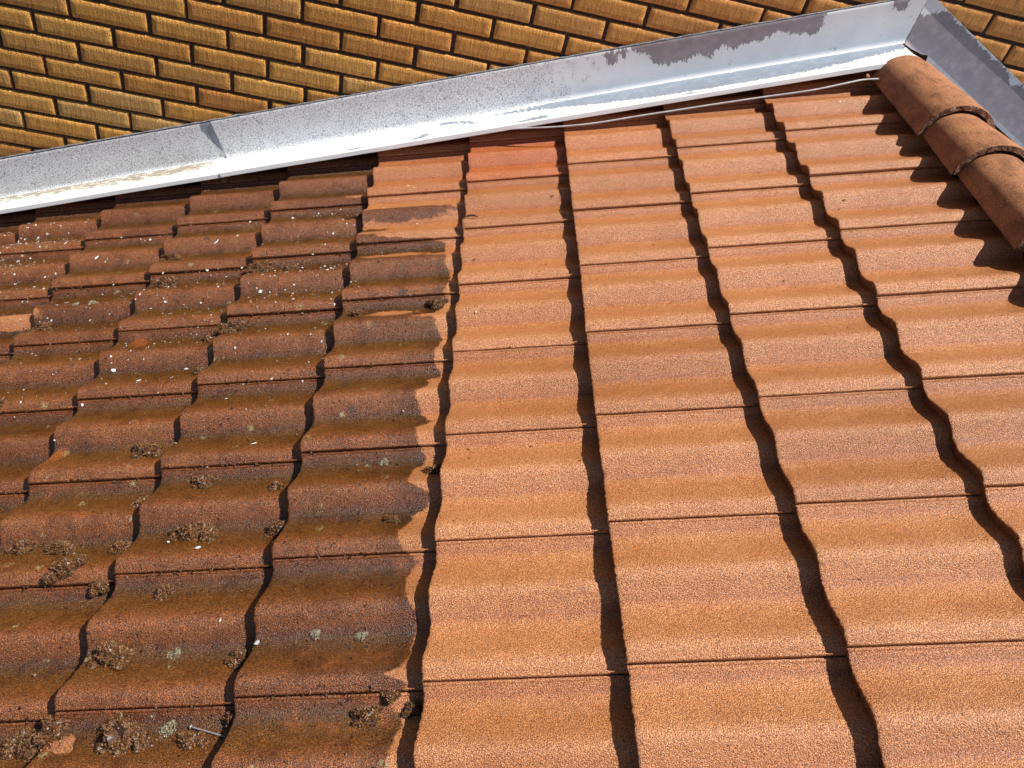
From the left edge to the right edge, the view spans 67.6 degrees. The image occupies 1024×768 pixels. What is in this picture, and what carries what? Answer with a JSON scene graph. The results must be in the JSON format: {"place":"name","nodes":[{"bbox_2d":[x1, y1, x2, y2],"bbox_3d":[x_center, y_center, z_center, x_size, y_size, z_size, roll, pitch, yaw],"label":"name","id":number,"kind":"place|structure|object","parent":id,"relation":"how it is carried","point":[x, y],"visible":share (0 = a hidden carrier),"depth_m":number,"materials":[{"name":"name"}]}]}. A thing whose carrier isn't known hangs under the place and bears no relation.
{"place":"outdoors","nodes":[
{"label":"outdoors","id":0,"kind":"place"},
{"bbox_2d":[0,0,1023,179],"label":"brick wall","id":1,"kind":"structure","parent":0,"point":[76,71],"depth_m":2.79,"materials":[{"name":"brick"}]},
{"bbox_2d":[0,122,228,213],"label":"wall flashing","id":2,"kind":"object","parent":1,"relation":"attached to","point":[61,176],"depth_m":3.06,"materials":[{"name":"white paint"}]},
{"bbox_2d":[0,0,896,158],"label":"sealant bead","id":3,"kind":"object","parent":1,"relation":"attached to","point":[394,87],"visible":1,"depth_m":2.87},
{"bbox_2d":[211,0,926,176],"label":"wall flashing","id":4,"kind":"object","parent":1,"relation":"attached to","point":[824,45],"depth_m":2.85,"materials":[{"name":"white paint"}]},
{"bbox_2d":[510,78,879,129],"bbox_3d":[0.452,-0.971,2.759,1.616,0.633,0.050,11,43,-7],"label":"white cable","id":5,"kind":"object","parent":4,"relation":"attached to","point":[697,106],"visible":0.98,"depth_m":2.72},
{"bbox_2d":[905,0,1023,147],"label":"wall flashing","id":6,"kind":"object","parent":1,"relation":"attached to","point":[942,39],"depth_m":2.83,"materials":[{"name":"white paint"}]},
{"bbox_2d":[934,152,1023,256],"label":"roof deck","id":7,"kind":"structure","parent":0,"point":[957,177],"depth_m":2.22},
{"bbox_2d":[0,192,442,761],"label":"moss crumbs","id":8,"kind":"object","parent":7,"relation":"on","point":[204,492],"visible":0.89,"depth_m":1.87,"materials":[{"name":"plant"}]},
{"bbox_2d":[0,101,840,492],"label":"paint specks","id":9,"kind":"object","parent":7,"relation":"on","point":[164,301],"visible":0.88,"depth_m":2.49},
{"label":"roof tile","id":10,"kind":"object","parent":7,"relation":"on","visible":0},
{"bbox_2d":[0,221,33,246],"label":"roof tile","id":11,"kind":"object","parent":10,"relation":"on","point":[11,237],"visible":0.31,"depth_m":3.04,"materials":[{"name":"concrete"}]},
{"bbox_2d":[0,208,112,255],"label":"roof tile","id":12,"kind":"object","parent":11,"relation":"on","point":[77,225],"visible":0.79,"depth_m":2.98,"materials":[{"name":"concrete"}]},
{"bbox_2d":[85,193,199,240],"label":"roof tile","id":13,"kind":"object","parent":12,"relation":"on","point":[141,217],"visible":0.86,"depth_m":2.93,"materials":[{"name":"concrete"}]},
{"bbox_2d":[177,179,286,225],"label":"roof tile","id":14,"kind":"object","parent":13,"relation":"on","point":[231,203],"visible":0.89,"depth_m":2.89,"materials":[{"name":"concrete"}]},
{"bbox_2d":[270,165,377,211],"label":"roof tile","id":15,"kind":"object","parent":14,"relation":"on","point":[323,188],"visible":0.94,"depth_m":2.85,"materials":[{"name":"ceramic"}]},
{"bbox_2d":[367,151,469,197],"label":"roof tile","id":16,"kind":"object","parent":15,"relation":"on","point":[444,172],"visible":0.92,"depth_m":2.81,"materials":[{"name":"ceramic"}]},
{"bbox_2d":[466,136,568,182],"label":"roof tile","id":17,"kind":"object","parent":16,"relation":"on","point":[520,159],"visible":0.86,"depth_m":2.77,"materials":[{"name":"ceramic"}]},
{"bbox_2d":[563,119,676,165],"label":"roof tile","id":18,"kind":"object","parent":17,"relation":"on","point":[622,141],"visible":0.94,"depth_m":2.72,"materials":[{"name":"ceramic"}]},
{"bbox_2d":[664,103,783,148],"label":"roof tile","id":19,"kind":"object","parent":18,"relation":"on","point":[723,125],"visible":0.89,"depth_m":2.68,"materials":[{"name":"ceramic"}]},
{"bbox_2d":[763,86,906,132],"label":"roof tile","id":20,"kind":"object","parent":19,"relation":"on","point":[854,107],"visible":0.94,"depth_m":2.64,"materials":[{"name":"ceramic"}]},
{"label":"roof tile","id":21,"kind":"object","parent":7,"relation":"on","visible":0},
{"bbox_2d":[0,209,35,223],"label":"roof tile","id":22,"kind":"object","parent":21,"relation":"on","point":[22,216],"visible":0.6,"depth_m":3.13,"materials":[{"name":"concrete"}]},
{"bbox_2d":[35,195,115,212],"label":"roof tile","id":23,"kind":"object","parent":22,"relation":"on","point":[101,203],"visible":0.53,"depth_m":3.09,"materials":[{"name":"concrete"}]},
{"bbox_2d":[115,181,201,199],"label":"roof tile","id":24,"kind":"object","parent":23,"relation":"on","point":[188,188],"visible":0.38,"depth_m":3.05,"materials":[{"name":"ceramic"}]},
{"bbox_2d":[201,167,287,185],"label":"roof tile","id":25,"kind":"object","parent":24,"relation":"on","point":[275,174],"visible":0.42,"depth_m":3.00,"materials":[{"name":"ceramic"}]},
{"bbox_2d":[287,152,378,170],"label":"roof tile","id":26,"kind":"object","parent":25,"relation":"on","point":[364,159],"visible":0.48,"depth_m":2.96,"materials":[{"name":"ceramic"}]},
{"bbox_2d":[378,138,470,156],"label":"roof tile","id":27,"kind":"object","parent":26,"relation":"on","point":[458,144],"visible":0.59,"depth_m":2.92,"materials":[{"name":"ceramic"}]},
{"bbox_2d":[469,123,563,142],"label":"roof tile","id":28,"kind":"object","parent":27,"relation":"on","point":[519,134],"visible":0.51,"depth_m":2.88,"materials":[{"name":"ceramic"}]},
{"bbox_2d":[563,106,663,124],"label":"roof tile","id":29,"kind":"object","parent":28,"relation":"on","point":[623,114],"visible":0.43,"depth_m":2.84,"materials":[{"name":"ceramic"}]},
{"bbox_2d":[660,91,762,110],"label":"roof tile","id":30,"kind":"object","parent":29,"relation":"on","point":[713,100],"visible":0.53,"depth_m":2.80,"materials":[{"name":"ceramic"}]},
{"bbox_2d":[755,74,876,94],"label":"roof tile","id":31,"kind":"object","parent":30,"relation":"on","point":[811,84],"visible":0.56,"depth_m":2.76,"materials":[{"name":"ceramic"}]},
{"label":"roof tile","id":32,"kind":"object","parent":7,"relation":"on","visible":0},
{"bbox_2d":[0,356,12,364],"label":"roof tile","id":33,"kind":"object","parent":32,"relation":"on","point":[4,359],"visible":0.12,"depth_m":2.42,"materials":[{"name":"concrete"}]},
{"bbox_2d":[0,341,117,413],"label":"roof tile","id":34,"kind":"object","parent":33,"relation":"on","point":[40,392],"visible":0.8,"depth_m":2.28,"materials":[{"name":"concrete"}]},
{"bbox_2d":[77,326,219,400],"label":"roof tile","id":35,"kind":"object","parent":34,"relation":"on","point":[175,358],"visible":0.83,"depth_m":2.24,"materials":[{"name":"concrete"}]},
{"bbox_2d":[197,311,341,385],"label":"roof tile","id":36,"kind":"object","parent":35,"relation":"on","point":[298,347],"visible":0.84,"depth_m":2.20,"materials":[{"name":"concrete"}]},
{"bbox_2d":[324,294,459,369],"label":"roof tile","id":37,"kind":"object","parent":36,"relation":"on","point":[375,323],"visible":0.9,"depth_m":2.15,"materials":[{"name":"concrete"}]},
{"bbox_2d":[452,278,586,352],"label":"roof tile","id":38,"kind":"object","parent":37,"relation":"on","point":[531,314],"visible":0.88,"depth_m":2.11,"materials":[{"name":"concrete"}]},
{"bbox_2d":[580,258,728,336],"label":"roof tile","id":39,"kind":"object","parent":38,"relation":"on","point":[652,295],"visible":0.93,"depth_m":2.07,"materials":[{"name":"concrete"}]},
{"bbox_2d":[707,240,874,317],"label":"roof tile","id":40,"kind":"object","parent":39,"relation":"on","point":[820,275],"visible":0.89,"depth_m":2.03,"materials":[{"name":"concrete"}]},
{"bbox_2d":[838,221,1023,297],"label":"roof tile","id":41,"kind":"object","parent":40,"relation":"on","point":[928,259],"visible":0.98,"depth_m":1.99,"materials":[{"name":"concrete"}]},
{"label":"roof tile","id":42,"kind":"object","parent":7,"relation":"on","visible":0},
{"bbox_2d":[0,298,51,355],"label":"roof tile","id":43,"kind":"object","parent":42,"relation":"on","point":[12,325],"visible":0.42,"depth_m":2.54,"materials":[{"name":"concrete"}]},
{"bbox_2d":[13,284,149,346],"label":"roof tile","id":44,"kind":"object","parent":43,"relation":"on","point":[78,316],"visible":0.84,"depth_m":2.50,"materials":[{"name":"concrete"}]},
{"bbox_2d":[118,269,245,331],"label":"roof tile","id":45,"kind":"object","parent":44,"relation":"on","point":[182,298],"visible":0.83,"depth_m":2.46,"materials":[{"name":"concrete"}]},
{"bbox_2d":[226,253,356,317],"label":"roof tile","id":46,"kind":"object","parent":45,"relation":"on","point":[334,280],"visible":0.87,"depth_m":2.41,"materials":[{"name":"concrete"}]},
{"bbox_2d":[341,238,463,301],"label":"roof tile","id":47,"kind":"object","parent":46,"relation":"on","point":[423,263],"visible":0.88,"depth_m":2.37,"materials":[{"name":"concrete"}]},
{"bbox_2d":[457,222,580,285],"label":"roof tile","id":48,"kind":"object","parent":47,"relation":"on","point":[512,254],"visible":0.88,"depth_m":2.33,"materials":[{"name":"concrete"}]},
{"bbox_2d":[573,204,707,265],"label":"roof tile","id":49,"kind":"object","parent":48,"relation":"on","point":[623,235],"visible":0.91,"depth_m":2.29,"materials":[{"name":"concrete"}]},
{"bbox_2d":[690,186,838,249],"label":"roof tile","id":50,"kind":"object","parent":49,"relation":"on","point":[758,217],"visible":0.86,"depth_m":2.25,"materials":[{"name":"concrete"}]},
{"bbox_2d":[808,168,991,233],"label":"roof tile","id":51,"kind":"object","parent":50,"relation":"on","point":[925,196],"visible":0.98,"depth_m":2.20,"materials":[{"name":"ceramic"}]},
{"bbox_2d":[957,151,1023,249],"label":"ridge cap","id":52,"kind":"object","parent":51,"relation":"on","point":[993,181],"visible":0.84,"depth_m":2.06,"materials":[{"name":"ceramic"}]},
{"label":"roof tile","id":53,"kind":"object","parent":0,"visible":0},
{"bbox_2d":[0,250,82,300],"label":"roof tile","id":54,"kind":"object","parent":53,"relation":"on","point":[28,279],"visible":0.71,"depth_m":2.76,"materials":[{"name":"concrete"}]},
{"bbox_2d":[51,235,175,289],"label":"roof tile","id":55,"kind":"object","parent":54,"relation":"on","point":[130,261],"visible":0.79,"depth_m":2.71,"materials":[{"name":"concrete"}]},
{"bbox_2d":[149,220,269,275],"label":"roof tile","id":56,"kind":"object","parent":55,"relation":"on","point":[195,247],"visible":0.88,"depth_m":2.67,"materials":[{"name":"concrete"}]},
{"bbox_2d":[251,205,367,259],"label":"roof tile","id":57,"kind":"object","parent":56,"relation":"on","point":[309,229],"visible":0.85,"depth_m":2.63,"materials":[{"name":"concrete"}]},
{"bbox_2d":[356,191,466,245],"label":"roof tile","id":58,"kind":"object","parent":57,"relation":"on","point":[434,216],"visible":0.93,"depth_m":2.59,"materials":[{"name":"concrete"}]},
{"bbox_2d":[462,176,573,229],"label":"roof tile","id":59,"kind":"object","parent":58,"relation":"on","point":[511,203],"visible":0.86,"depth_m":2.55,"materials":[{"name":"concrete"}]},
{"bbox_2d":[568,157,690,211],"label":"roof tile","id":60,"kind":"object","parent":59,"relation":"on","point":[627,184],"visible":0.94,"depth_m":2.50,"materials":[{"name":"ceramic"}]},
{"bbox_2d":[677,141,808,194],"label":"roof tile","id":61,"kind":"object","parent":60,"relation":"on","point":[746,167],"visible":0.91,"depth_m":2.46,"materials":[{"name":"ceramic"}]},
{"bbox_2d":[784,123,945,177],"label":"roof tile","id":62,"kind":"object","parent":61,"relation":"on","point":[862,149],"visible":0.93,"depth_m":2.42,"materials":[{"name":"ceramic"}]},
{"bbox_2d":[871,55,994,134],"bbox_3d":[1.397,-0.954,2.524,0.252,0.119,0.448,9,43,-8],"label":"ridge cap","id":63,"kind":"object","parent":62,"relation":"on","point":[922,95],"visible":0.94,"depth_m":2.46,"materials":[{"name":"ceramic"}]},
{"bbox_2d":[922,111,1023,174],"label":"ridge cap","id":64,"kind":"object","parent":62,"relation":"on","point":[957,141],"visible":0.84,"depth_m":2.23,"materials":[{"name":"ceramic"}]},
{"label":"roof tile","id":65,"kind":"object","parent":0,"visible":0},
{"bbox_2d":[0,494,28,543],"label":"roof tile","id":66,"kind":"object","parent":65,"relation":"on","point":[9,504],"visible":0.23,"depth_m":1.95,"materials":[{"name":"concrete"}]},
{"bbox_2d":[0,479,160,588],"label":"roof tile","id":67,"kind":"object","parent":66,"relation":"on","point":[97,522],"visible":0.75,"depth_m":1.81,"materials":[{"name":"concrete"}]},
{"bbox_2d":[4,538,38,554],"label":"moss clump","id":68,"kind":"object","parent":67,"relation":"on","point":[23,546],"visible":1,"depth_m":1.79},
{"bbox_2d":[44,539,76,555],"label":"moss clump","id":69,"kind":"object","parent":67,"relation":"on","point":[60,546],"visible":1,"depth_m":1.77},
{"bbox_2d":[42,554,89,583],"bbox_3d":[-0.995,0.410,1.702,0.086,0.049,0.071,9,43,-8],"label":"moss clump","id":70,"kind":"object","parent":67,"relation":"on","point":[64,567],"visible":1,"depth_m":1.69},
{"bbox_2d":[114,462,301,574],"bbox_3d":[-0.663,0.308,1.778,0.408,0.178,0.307,9,43,-8],"label":"roof tile","id":71,"kind":"object","parent":67,"relation":"on","point":[243,501],"visible":0.82,"depth_m":1.76,"materials":[{"name":"concrete"}]},
{"bbox_2d":[168,521,209,540],"bbox_3d":[-0.739,0.337,1.747,0.094,0.055,0.057,9,43,-8],"label":"moss clump","id":72,"kind":"object","parent":71,"relation":"on","point":[189,531],"visible":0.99,"depth_m":1.74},
{"bbox_2d":[272,446,446,559],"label":"roof tile","id":73,"kind":"object","parent":71,"relation":"on","point":[343,502],"visible":0.81,"depth_m":1.72,"materials":[{"name":"concrete"}]},
{"bbox_2d":[434,428,609,541],"bbox_3d":[0.045,0.219,1.694,0.409,0.178,0.307,9,43,-8],"label":"roof tile","id":74,"kind":"object","parent":73,"relation":"on","point":[510,485],"visible":0.89,"depth_m":1.68,"materials":[{"name":"concrete"}]},
{"bbox_2d":[596,407,793,522],"bbox_3d":[0.395,0.170,1.652,0.408,0.178,0.308,9,43,-8],"label":"roof tile","id":75,"kind":"object","parent":74,"relation":"on","point":[713,463],"visible":0.91,"depth_m":1.63,"materials":[{"name":"concrete"}]},
{"bbox_2d":[757,389,980,504],"bbox_3d":[0.757,0.127,1.609,0.408,0.179,0.307,9,43,-8],"label":"roof tile","id":76,"kind":"object","parent":75,"relation":"on","point":[826,451],"visible":0.92,"depth_m":1.59,"materials":[{"name":"concrete"}]},
{"bbox_2d":[919,374,1023,489],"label":"roof tile","id":77,"kind":"object","parent":76,"relation":"on","point":[982,418],"visible":1,"depth_m":1.56,"materials":[{"name":"concrete"}]},
{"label":"roof tile","id":78,"kind":"object","parent":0,"visible":0},
{"bbox_2d":[0,410,76,494],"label":"roof tile","id":79,"kind":"object","parent":78,"relation":"on","point":[32,449],"visible":0.61,"depth_m":2.06,"materials":[{"name":"concrete"}]},
{"bbox_2d":[28,394,197,484],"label":"roof tile","id":80,"kind":"object","parent":79,"relation":"on","point":[112,426],"visible":0.87,"depth_m":2.02,"materials":[{"name":"concrete"}]},
{"bbox_2d":[131,441,163,459],"bbox_3d":[-0.942,0.178,1.982,0.098,0.056,0.081,9,43,-8],"label":"moss clump","id":81,"kind":"object","parent":80,"relation":"on","point":[143,449],"visible":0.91,"depth_m":1.97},
{"bbox_2d":[161,379,323,469],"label":"roof tile","id":82,"kind":"object","parent":80,"relation":"on","point":[273,424],"visible":0.81,"depth_m":1.98,"materials":[{"name":"concrete"}]},
{"bbox_2d":[300,362,452,453],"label":"roof tile","id":83,"kind":"object","parent":82,"relation":"on","point":[385,400],"visible":0.86,"depth_m":1.94,"materials":[{"name":"concrete"}]},
{"bbox_2d":[444,345,596,435],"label":"roof tile","id":84,"kind":"object","parent":83,"relation":"on","point":[521,390],"visible":0.92,"depth_m":1.90,"materials":[{"name":"concrete"}]},
{"bbox_2d":[586,324,757,415],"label":"roof tile","id":85,"kind":"object","parent":84,"relation":"on","point":[677,369],"visible":0.9,"depth_m":1.85,"materials":[{"name":"concrete"}]},
{"bbox_2d":[729,307,918,398],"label":"roof tile","id":86,"kind":"object","parent":85,"relation":"on","point":[809,352],"visible":0.91,"depth_m":1.81,"materials":[{"name":"concrete"}]},
{"bbox_2d":[874,288,1023,381],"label":"roof tile","id":87,"kind":"object","parent":86,"relation":"on","point":[937,336],"visible":1,"depth_m":1.78,"materials":[{"name":"concrete"}]},
{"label":"roof tile","id":88,"kind":"object","parent":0,"visible":0},
{"bbox_2d":[0,722,41,767],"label":"roof tile","id":89,"kind":"object","parent":88,"relation":"on","point":[7,730],"visible":0.29,"depth_m":1.47,"materials":[{"name":"concrete"}]},
{"bbox_2d":[0,726,44,764],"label":"moss clump","id":90,"kind":"object","parent":89,"relation":"on","point":[19,744],"visible":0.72,"depth_m":1.43,"materials":[{"name":"plant"}]},
{"bbox_2d":[32,714,71,747],"bbox_3d":[-0.862,0.649,1.436,0.066,0.042,0.062,9,43,-8],"label":"moss clump","id":91,"kind":"object","parent":89,"relation":"on","point":[51,725],"visible":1,"depth_m":1.43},
{"bbox_2d":[26,706,233,767],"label":"roof tile","id":92,"kind":"object","parent":89,"relation":"on","point":[84,728],"visible":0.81,"depth_m":1.40,"materials":[{"name":"concrete"}]},
{"bbox_2d":[40,735,75,754],"bbox_3d":[-0.834,0.674,1.394,0.065,0.030,0.070,9,43,-8],"label":"orange crust","id":93,"kind":"object","parent":92,"relation":"on","point":[64,744],"visible":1,"depth_m":1.40},
{"bbox_2d":[95,712,153,756],"bbox_3d":[-0.712,0.654,1.409,0.118,0.070,0.098,9,43,-8],"label":"moss clump","id":94,"kind":"object","parent":92,"relation":"on","point":[121,733],"visible":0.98,"depth_m":1.39,"materials":[{"name":"plant"}]},
{"bbox_2d":[176,730,209,749],"bbox_3d":[-0.581,0.652,1.391,0.063,0.034,0.049,9,43,-8],"label":"moss clump","id":95,"kind":"object","parent":92,"relation":"on","point":[187,740],"visible":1,"depth_m":1.39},
{"bbox_2d":[211,692,423,767],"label":"roof tile","id":96,"kind":"object","parent":92,"relation":"on","point":[253,740],"visible":0.88,"depth_m":1.35,"materials":[{"name":"concrete"}]},
{"bbox_2d":[350,703,383,727],"bbox_3d":[-0.262,0.598,1.372,0.061,0.036,0.049,9,43,-8],"label":"moss clump","id":97,"kind":"object","parent":96,"relation":"on","point":[365,715],"visible":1,"depth_m":1.37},
{"bbox_2d":[413,675,638,767],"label":"roof tile","id":98,"kind":"object","parent":96,"relation":"on","point":[578,722],"visible":0.92,"depth_m":1.29,"materials":[{"name":"concrete"}]},
{"bbox_2d":[627,657,880,767],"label":"roof tile","id":99,"kind":"object","parent":98,"relation":"on","point":[801,713],"visible":0.89,"depth_m":1.23,"materials":[{"name":"concrete"}]},
{"bbox_2d":[844,642,1023,767],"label":"roof tile","id":100,"kind":"object","parent":99,"relation":"on","point":[946,706],"visible":1,"depth_m":1.19,"materials":[{"name":"concrete"}]},
{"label":"roof tile","id":101,"kind":"object","parent":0,"visible":0},
{"bbox_2d":[0,585,114,722],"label":"roof tile","id":102,"kind":"object","parent":101,"relation":"on","point":[41,637],"visible":0.6,"depth_m":1.59,"materials":[{"name":"concrete"}]},
{"bbox_2d":[54,568,273,711],"bbox_3d":[-0.664,0.514,1.560,0.408,0.177,0.307,9,43,-8],"label":"roof tile","id":103,"kind":"object","parent":102,"relation":"on","point":[193,628],"visible":0.88,"depth_m":1.54,"materials":[{"name":"concrete"}]},
{"bbox_2d":[85,639,133,670],"bbox_3d":[-0.806,0.546,1.536,0.089,0.054,0.072,15,42,-2],"label":"moss clump","id":104,"kind":"object","parent":103,"relation":"on","point":[116,656],"visible":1,"depth_m":1.52,"materials":[{"name":"plant"}]},
{"bbox_2d":[224,649,247,669],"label":"moss clump","id":105,"kind":"object","parent":103,"relation":"on","point":[236,659],"visible":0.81,"depth_m":1.50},
{"bbox_2d":[233,552,435,698],"bbox_3d":[-0.308,0.470,1.519,0.409,0.178,0.307,9,43,-8],"label":"roof tile","id":106,"kind":"object","parent":103,"relation":"on","point":[391,610],"visible":0.91,"depth_m":1.50,"materials":[{"name":"concrete"}]},
{"bbox_2d":[422,534,628,682],"bbox_3d":[0.043,0.424,1.476,0.408,0.178,0.307,9,43,-8],"label":"roof tile","id":107,"kind":"object","parent":106,"relation":"on","point":[532,608],"visible":0.91,"depth_m":1.46,"materials":[{"name":"concrete"}]},
{"bbox_2d":[608,514,844,664],"bbox_3d":[0.399,0.376,1.433,0.410,0.179,0.309,9,43,-8],"label":"roof tile","id":108,"kind":"object","parent":107,"relation":"on","point":[736,588],"visible":0.91,"depth_m":1.41,"materials":[{"name":"concrete"}]},
{"bbox_2d":[793,496,1023,648],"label":"roof tile","id":109,"kind":"object","parent":108,"relation":"on","point":[912,586],"visible":0.95,"depth_m":1.38,"materials":[{"name":"concrete"}]},
{"bbox_2d":[980,486,1023,578],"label":"roof tile","id":110,"kind":"object","parent":109,"relation":"on","point":[1004,508],"visible":1,"depth_m":1.44,"materials":[{"name":"concrete"}]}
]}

